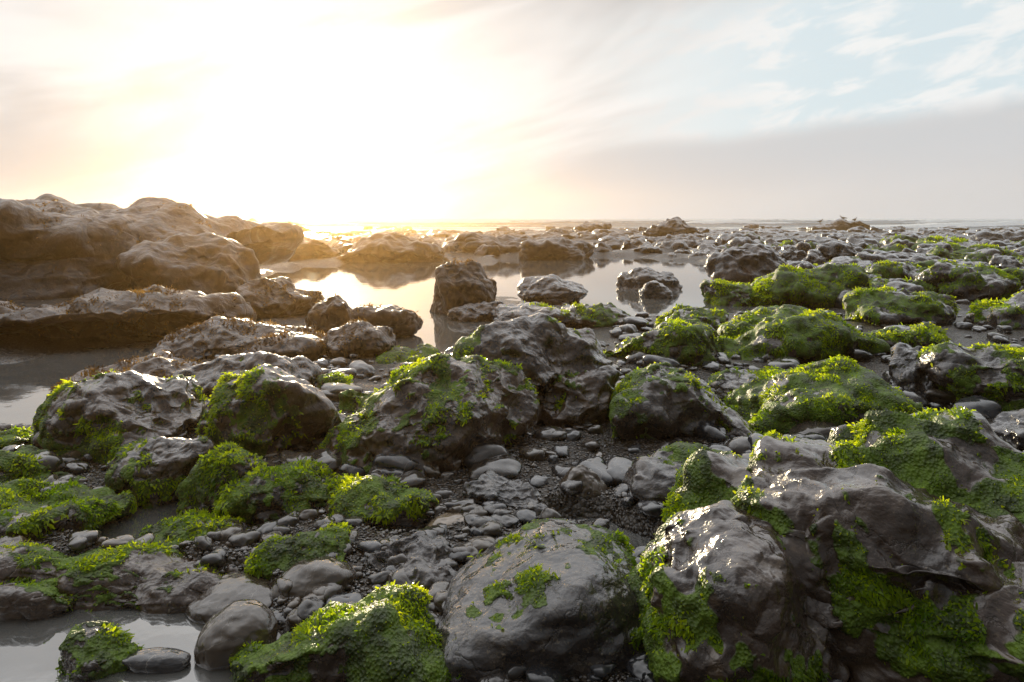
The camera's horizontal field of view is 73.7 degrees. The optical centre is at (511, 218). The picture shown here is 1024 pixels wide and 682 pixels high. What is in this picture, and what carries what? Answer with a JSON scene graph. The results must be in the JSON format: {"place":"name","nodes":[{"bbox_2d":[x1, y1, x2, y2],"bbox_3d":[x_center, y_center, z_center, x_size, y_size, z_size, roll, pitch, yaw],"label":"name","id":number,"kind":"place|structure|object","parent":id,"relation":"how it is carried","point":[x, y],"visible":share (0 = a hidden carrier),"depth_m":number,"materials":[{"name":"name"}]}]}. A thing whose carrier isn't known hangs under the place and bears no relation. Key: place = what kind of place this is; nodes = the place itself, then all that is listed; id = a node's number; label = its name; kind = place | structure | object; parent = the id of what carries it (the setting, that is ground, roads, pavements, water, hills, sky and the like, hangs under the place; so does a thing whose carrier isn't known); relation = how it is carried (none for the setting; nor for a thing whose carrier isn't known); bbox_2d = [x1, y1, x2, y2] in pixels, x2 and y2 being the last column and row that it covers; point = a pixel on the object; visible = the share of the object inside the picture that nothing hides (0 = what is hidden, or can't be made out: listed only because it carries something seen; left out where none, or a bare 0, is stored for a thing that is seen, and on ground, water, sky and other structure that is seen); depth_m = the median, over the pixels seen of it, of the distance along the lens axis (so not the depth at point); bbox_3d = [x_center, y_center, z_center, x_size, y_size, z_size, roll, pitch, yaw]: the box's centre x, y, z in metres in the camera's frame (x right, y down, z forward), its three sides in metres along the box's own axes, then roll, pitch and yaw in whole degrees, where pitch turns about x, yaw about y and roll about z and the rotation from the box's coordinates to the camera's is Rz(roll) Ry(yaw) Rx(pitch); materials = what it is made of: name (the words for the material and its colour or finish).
{"place":"outdoors","nodes":[
{"label":"outdoors","id":0,"kind":"place"},
{"bbox_2d":[0,229,915,681],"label":"tide pool water","id":1,"kind":"structure","parent":0,"point":[28,651],"depth_m":5.31,"materials":[{"name":"liquid"}]},
{"bbox_2d":[55,621,144,681],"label":"mossy boulder","id":2,"kind":"object","parent":1,"relation":"on","point":[92,650],"visible":0.94,"depth_m":1.52,"materials":[{"name":"green plant"}]},
{"bbox_2d":[121,647,190,673],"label":"smooth stone","id":3,"kind":"object","parent":1,"relation":"on","point":[157,660],"visible":0.98,"depth_m":1.51,"materials":[{"name":"grey stone"}]},
{"bbox_2d":[139,507,251,546],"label":"mossy boulder","id":4,"kind":"object","parent":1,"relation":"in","point":[190,524],"visible":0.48,"depth_m":2.07,"materials":[{"name":"green plant"}]},
{"bbox_2d":[194,599,277,670],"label":"smooth stone","id":5,"kind":"object","parent":1,"relation":"on","point":[227,631],"visible":0.78,"depth_m":1.54,"materials":[{"name":"grey stone"}]},
{"bbox_2d":[152,315,327,361],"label":"bare boulder","id":6,"kind":"object","parent":1,"relation":"in","point":[211,337],"visible":0.69,"depth_m":4.67,"materials":[{"name":"grey stone"}]},
{"bbox_2d":[172,351,322,397],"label":"bare boulder","id":7,"kind":"object","parent":1,"relation":"in","point":[207,374],"visible":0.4,"depth_m":3.51,"materials":[{"name":"grey stone"}]},
{"bbox_2d":[272,608,285,626],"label":"smooth stone","id":8,"kind":"object","parent":1,"relation":"on","point":[279,618],"visible":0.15,"depth_m":1.66,"materials":[{"name":"grey stone"}]},
{"bbox_2d":[235,276,323,318],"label":"bare boulder","id":9,"kind":"object","parent":1,"relation":"in","point":[280,296],"visible":0.57,"depth_m":6.71,"materials":[{"name":"stone"}]},
{"bbox_2d":[324,316,396,357],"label":"bare boulder","id":10,"kind":"object","parent":1,"relation":"in","point":[364,338],"visible":0.56,"depth_m":4.67,"materials":[{"name":"grey stone"}]},
{"bbox_2d":[349,302,422,336],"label":"bare boulder","id":11,"kind":"object","parent":1,"relation":"in","point":[401,322],"visible":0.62,"depth_m":5.67,"materials":[{"name":"grey stone"}]},
{"bbox_2d":[449,674,461,681],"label":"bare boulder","id":12,"kind":"object","parent":1,"relation":"in","point":[455,679],"visible":0.02,"depth_m":1.43,"materials":[{"name":"grey stone"}]},
{"bbox_2d":[429,257,496,314],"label":"bare boulder","id":13,"kind":"object","parent":1,"relation":"in","point":[461,283],"visible":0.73,"depth_m":7.19,"materials":[{"name":"grey stone"}]},
{"bbox_2d":[616,267,682,290],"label":"bare boulder","id":14,"kind":"object","parent":1,"relation":"in","point":[636,279],"visible":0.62,"depth_m":9.59,"materials":[{"name":"grey stone"}]},
{"bbox_2d":[639,280,672,298],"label":"bare boulder","id":15,"kind":"object","parent":1,"relation":"in","point":[654,289],"visible":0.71,"depth_m":8.58,"materials":[{"name":"grey stone"}]},
{"bbox_2d":[888,342,937,392],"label":"bare boulder","id":16,"kind":"object","parent":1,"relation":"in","point":[905,372],"visible":0.33,"depth_m":3.81,"materials":[{"name":"grey stone"}]},
{"bbox_2d":[0,228,1023,681],"bbox_3d":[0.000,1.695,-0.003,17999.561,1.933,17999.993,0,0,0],"label":"rocky beach ground","id":17,"kind":"structure","parent":0,"point":[20,346],"depth_m":4.36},
{"bbox_2d":[0,425,33,448],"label":"mossy boulder","id":18,"kind":"object","parent":17,"relation":"on","point":[15,435],"visible":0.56,"depth_m":2.95,"materials":[{"name":"green plant"}]},
{"bbox_2d":[0,444,50,482],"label":"mossy boulder","id":19,"kind":"object","parent":17,"relation":"on","point":[21,462],"visible":0.47,"depth_m":2.42,"materials":[{"name":"green plant"}]},
{"bbox_2d":[28,471,84,482],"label":"rock","id":20,"kind":"object","parent":17,"relation":"on","point":[40,478],"visible":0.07,"depth_m":2.43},
{"bbox_2d":[0,477,136,539],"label":"mossy boulder","id":21,"kind":"object","parent":17,"relation":"on","point":[76,506],"visible":0.82,"depth_m":2.13,"materials":[{"name":"green plant"}]},
{"bbox_2d":[31,369,207,463],"bbox_3d":[-1.704,0.917,2.950,0.717,0.544,0.678,0,0,0],"label":"mossy boulder","id":22,"kind":"object","parent":17,"relation":"on","point":[102,418],"visible":0.81,"depth_m":2.78,"materials":[{"name":"grey stone"}]},
{"bbox_2d":[0,534,239,620],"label":"mossy rock shelf","id":23,"kind":"object","parent":17,"relation":"on","point":[42,581],"visible":0.82,"depth_m":1.78,"materials":[{"name":"grey stone"}]},
{"bbox_2d":[49,349,203,390],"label":"bare boulder","id":24,"kind":"object","parent":17,"relation":"on","point":[163,364],"visible":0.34,"depth_m":4.05,"materials":[{"name":"grey stone"}]},
{"bbox_2d":[0,284,256,337],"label":"seaweed rock shelf","id":25,"kind":"object","parent":17,"relation":"on","point":[158,310],"visible":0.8,"depth_m":5.60,"materials":[{"name":"grey stone"}]},
{"bbox_2d":[0,193,303,300],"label":"rock outcrop","id":26,"kind":"object","parent":17,"relation":"on","point":[52,246],"visible":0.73,"depth_m":8.37,"materials":[{"name":"stone"}]},
{"bbox_2d":[105,435,216,508],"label":"mossy boulder","id":27,"kind":"object","parent":17,"relation":"on","point":[152,472],"visible":0.76,"depth_m":2.39,"materials":[{"name":"grey stone"}]},
{"bbox_2d":[175,441,269,516],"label":"mossy boulder","id":28,"kind":"object","parent":17,"relation":"on","point":[213,471],"visible":0.65,"depth_m":2.29,"materials":[{"name":"green plant"}]},
{"bbox_2d":[185,571,272,623],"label":"smooth stone","id":29,"kind":"object","parent":17,"relation":"on","point":[221,594],"visible":0.53,"depth_m":1.74,"materials":[{"name":"grey stone"}]},
{"bbox_2d":[194,364,346,456],"bbox_3d":[-1.027,0.885,2.906,0.630,0.580,0.543,0,0,0],"label":"mossy boulder","id":30,"kind":"object","parent":17,"relation":"on","point":[263,410],"visible":0.56,"depth_m":2.70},
{"bbox_2d":[212,456,336,526],"bbox_3d":[-0.771,0.943,2.307,0.436,0.273,0.358,0,0,0],"label":"mossy boulder","id":31,"kind":"object","parent":17,"relation":"on","point":[259,495],"visible":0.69,"depth_m":2.19,"materials":[{"name":"green plant"}]},
{"bbox_2d":[243,520,352,579],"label":"mossy boulder","id":32,"kind":"object","parent":17,"relation":"on","point":[267,557],"visible":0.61,"depth_m":1.86,"materials":[{"name":"green plant"}]},
{"bbox_2d":[270,556,356,600],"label":"smooth stone","id":33,"kind":"object","parent":17,"relation":"on","point":[305,576],"visible":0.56,"depth_m":1.76,"materials":[{"name":"grey stone"}]},
{"bbox_2d":[289,239,339,259],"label":"bare boulder","id":34,"kind":"object","parent":17,"relation":"on","point":[311,249],"visible":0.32,"depth_m":16.02,"materials":[{"name":"brown stone"}]},
{"bbox_2d":[305,293,351,331],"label":"bare boulder","id":35,"kind":"object","parent":17,"relation":"on","point":[329,313],"visible":0.59,"depth_m":6.06,"materials":[{"name":"brown stone"}]},
{"bbox_2d":[312,370,353,388],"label":"mossy boulder","id":36,"kind":"object","parent":17,"relation":"on","point":[337,376],"visible":0.27,"depth_m":3.67,"materials":[{"name":"green plant"}]},
{"bbox_2d":[229,580,450,681],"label":"mossy boulder","id":37,"kind":"object","parent":17,"relation":"on","point":[388,632],"visible":1,"depth_m":1.42,"materials":[{"name":"green plant"}]},
{"bbox_2d":[338,389,372,411],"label":"mossy boulder","id":38,"kind":"object","parent":17,"relation":"on","point":[352,400],"visible":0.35,"depth_m":3.32,"materials":[{"name":"green plant"}]},
{"bbox_2d":[326,472,438,528],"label":"mossy boulder","id":39,"kind":"object","parent":17,"relation":"on","point":[375,500],"visible":0.74,"depth_m":2.15,"materials":[{"name":"green plant"}]},
{"bbox_2d":[333,231,447,262],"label":"bare boulder","id":40,"kind":"object","parent":17,"relation":"on","point":[383,246],"visible":0.72,"depth_m":15.83,"materials":[{"name":"brown stone"}]},
{"bbox_2d":[375,343,439,363],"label":"mossy boulder","id":41,"kind":"object","parent":17,"relation":"on","point":[397,354],"visible":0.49,"depth_m":4.64,"materials":[{"name":"green plant"}]},
{"bbox_2d":[315,353,539,476],"bbox_3d":[-0.331,0.875,2.795,0.907,0.637,0.690,0,0,0],"label":"mossy boulder","id":42,"kind":"object","parent":17,"relation":"on","point":[444,412],"visible":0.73,"depth_m":2.65,"materials":[{"name":"grey stone"}]},
{"bbox_2d":[427,513,463,525],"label":"smooth stone","id":43,"kind":"object","parent":17,"relation":"on","point":[447,518],"visible":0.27,"depth_m":2.11,"materials":[{"name":"grey stone"}]},
{"bbox_2d":[447,301,503,321],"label":"bare boulder","id":44,"kind":"object","parent":17,"relation":"on","point":[475,312],"visible":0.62,"depth_m":6.71,"materials":[{"name":"stone"}]},
{"bbox_2d":[441,232,538,253],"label":"bare boulder","id":45,"kind":"object","parent":17,"relation":"on","point":[469,242],"visible":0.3,"depth_m":17.85,"materials":[{"name":"brown stone"}]},
{"bbox_2d":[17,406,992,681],"bbox_3d":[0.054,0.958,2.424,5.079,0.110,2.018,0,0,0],"label":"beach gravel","id":46,"kind":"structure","parent":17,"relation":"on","point":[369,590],"depth_m":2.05,"materials":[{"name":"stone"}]},
{"bbox_2d":[609,362,764,439],"bbox_3d":[0.787,0.911,3.186,0.730,0.460,0.601,0,0,0],"label":"mossy boulder","id":47,"kind":"object","parent":46,"relation":"on","point":[663,400],"visible":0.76,"depth_m":2.97,"materials":[{"name":"grey stone"}]},
{"bbox_2d":[462,470,547,515],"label":"bare boulder","id":48,"kind":"object","parent":17,"relation":"on","point":[488,485],"visible":0.52,"depth_m":2.27,"materials":[{"name":"grey stone"}]},
{"bbox_2d":[0,251,1023,681],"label":"beach cobbles","id":49,"kind":"object","parent":17,"relation":"on","point":[486,521],"visible":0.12,"depth_m":2.43,"materials":[{"name":"stone"}]},
{"bbox_2d":[360,530,460,589],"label":"bare boulder","id":50,"kind":"object","parent":49,"relation":"on","point":[422,550],"visible":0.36,"depth_m":1.86,"materials":[{"name":"grey stone"}]},
{"bbox_2d":[490,300,576,327],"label":"bare boulder","id":51,"kind":"object","parent":17,"relation":"on","point":[504,312],"visible":0.56,"depth_m":6.15,"materials":[{"name":"grey stone"}]},
{"bbox_2d":[452,312,619,427],"bbox_3d":[0.102,0.855,3.453,0.851,0.760,0.679,0,0,0],"label":"mossy boulder","id":52,"kind":"object","parent":17,"relation":"on","point":[574,375],"visible":0.48,"depth_m":3.26,"materials":[{"name":"grey stone"}]},
{"bbox_2d":[437,517,645,681],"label":"smooth dark boulder","id":53,"kind":"object","parent":17,"relation":"on","point":[558,594],"visible":0.88,"depth_m":1.51,"materials":[{"name":"grey stone"}]},
{"bbox_2d":[517,274,587,304],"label":"bare boulder","id":54,"kind":"object","parent":17,"relation":"on","point":[552,289],"visible":0.85,"depth_m":8.08,"materials":[{"name":"grey stone"}]},
{"bbox_2d":[518,236,594,259],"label":"bare boulder","id":55,"kind":"object","parent":17,"relation":"on","point":[558,248],"visible":0.74,"depth_m":16.58,"materials":[{"name":"grey stone"}]},
{"bbox_2d":[558,464,607,496],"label":"smooth stone","id":56,"kind":"object","parent":17,"relation":"on","point":[591,480],"visible":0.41,"depth_m":2.35,"materials":[{"name":"grey stone"}]},
{"bbox_2d":[574,221,611,231],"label":"bare boulder","id":57,"kind":"object","parent":17,"relation":"on","point":[587,225],"visible":0.55,"depth_m":45.60,"materials":[{"name":"stone"}]},
{"bbox_2d":[561,301,633,326],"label":"mossy boulder","id":58,"kind":"object","parent":17,"relation":"on","point":[609,314],"visible":0.52,"depth_m":6.21,"materials":[{"name":"green plant"}]},
{"bbox_2d":[603,318,721,365],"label":"mossy boulder","id":59,"kind":"object","parent":17,"relation":"on","point":[691,342],"visible":0.61,"depth_m":4.39,"materials":[{"name":"green plant"}]},
{"bbox_2d":[302,224,1023,298],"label":"reef rocks","id":60,"kind":"object","parent":17,"relation":"on","point":[836,247],"visible":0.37,"depth_m":18.19,"materials":[{"name":"grey stone"}]},
{"bbox_2d":[621,441,722,506],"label":"bare boulder","id":61,"kind":"object","parent":17,"relation":"on","point":[649,477],"visible":0.3,"depth_m":2.28,"materials":[{"name":"grey stone"}]},
{"bbox_2d":[642,217,701,236],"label":"bare boulder","id":62,"kind":"object","parent":17,"relation":"on","point":[673,226],"visible":0.52,"depth_m":33.92,"materials":[{"name":"grey stone"}]},
{"bbox_2d":[655,303,728,329],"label":"mossy boulder","id":63,"kind":"object","parent":17,"relation":"on","point":[714,318],"visible":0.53,"depth_m":6.12,"materials":[{"name":"green plant"}]},
{"bbox_2d":[700,278,756,305],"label":"mossy boulder","id":64,"kind":"object","parent":17,"relation":"on","point":[721,292],"visible":0.62,"depth_m":7.94,"materials":[{"name":"green plant"}]},
{"bbox_2d":[704,243,784,282],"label":"bare boulder","id":65,"kind":"object","parent":17,"relation":"on","point":[744,264],"visible":0.66,"depth_m":10.85,"materials":[{"name":"grey stone"}]},
{"bbox_2d":[706,365,790,404],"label":"mossy boulder","id":66,"kind":"object","parent":17,"relation":"on","point":[722,383],"visible":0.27,"depth_m":3.66,"materials":[{"name":"grey stone"}]},
{"bbox_2d":[717,304,890,361],"bbox_3d":[1.910,0.920,4.866,1.275,0.603,0.956,0,0,-17],"label":"mossy boulder","id":67,"kind":"object","parent":17,"relation":"on","point":[795,331],"visible":0.66,"depth_m":4.53,"materials":[{"name":"green plant"}]},
{"bbox_2d":[750,262,876,306],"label":"mossy boulder","id":68,"kind":"object","parent":17,"relation":"on","point":[825,285],"visible":0.73,"depth_m":7.54,"materials":[{"name":"green plant"}]},
{"bbox_2d":[723,354,924,435],"bbox_3d":[1.539,0.906,3.317,0.932,0.478,0.768,0,0,0],"label":"mossy boulder","id":69,"kind":"object","parent":17,"relation":"on","point":[838,390],"visible":0.78,"depth_m":3.10,"materials":[{"name":"green plant"}]},
{"bbox_2d":[626,404,1023,681],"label":"mossy boulder","id":70,"kind":"object","parent":17,"relation":"on","point":[885,545],"visible":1,"depth_m":1.41,"materials":[{"name":"grey stone"}]},
{"bbox_2d":[806,218,869,229],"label":"bare boulder","id":71,"kind":"object","parent":17,"relation":"on","point":[841,224],"visible":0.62,"depth_m":61.26,"materials":[{"name":"grey stone"}]},
{"bbox_2d":[834,288,852,307],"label":"smooth stone","id":72,"kind":"object","parent":17,"relation":"on","point":[839,298],"visible":0.21,"depth_m":7.39,"materials":[{"name":"grey stone"}]},
{"bbox_2d":[865,259,927,278],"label":"mossy rock","id":73,"kind":"object","parent":17,"relation":"on","point":[886,269],"visible":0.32,"depth_m":9.25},
{"bbox_2d":[842,285,960,325],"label":"mossy boulder","id":74,"kind":"object","parent":17,"relation":"on","point":[886,305],"visible":0.82,"depth_m":6.11,"materials":[{"name":"green plant"}]},
{"bbox_2d":[865,322,950,347],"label":"mossy boulder","id":75,"kind":"object","parent":17,"relation":"on","point":[924,334],"visible":0.45,"depth_m":4.95,"materials":[{"name":"green plant"}]},
{"bbox_2d":[911,240,1003,253],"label":"mossy boulder","id":76,"kind":"object","parent":17,"relation":"on","point":[957,247],"visible":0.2,"depth_m":14.57,"materials":[{"name":"green plant"}]},
{"bbox_2d":[915,259,1021,302],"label":"mossy boulder","id":77,"kind":"object","parent":17,"relation":"on","point":[978,281],"visible":0.68,"depth_m":8.17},
{"bbox_2d":[916,341,1023,411],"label":"mossy boulder","id":78,"kind":"object","parent":17,"relation":"on","point":[989,371],"visible":0.77,"depth_m":3.54,"materials":[{"name":"grey stone"}]},
{"bbox_2d":[962,290,1023,329],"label":"mossy boulder","id":79,"kind":"object","parent":17,"relation":"on","point":[1002,311],"visible":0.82,"depth_m":5.93,"materials":[{"name":"green plant"}]},
{"bbox_2d":[990,408,1023,451],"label":"bare boulder","id":80,"kind":"object","parent":17,"relation":"on","point":[1008,426],"visible":0.69,"depth_m":3.01,"materials":[{"name":"grey stone"}]},
{"bbox_2d":[0,0,1023,218],"label":"sky","id":81,"kind":"structure","parent":0,"point":[257,109],"materials":[{"name":"white"}]},
{"bbox_2d":[256,219,1023,230],"bbox_3d":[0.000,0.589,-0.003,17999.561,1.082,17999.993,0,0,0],"label":"sea","id":82,"kind":"structure","parent":0,"point":[913,224],"depth_m":96.41,"materials":[{"name":"liquid"}]}
]}

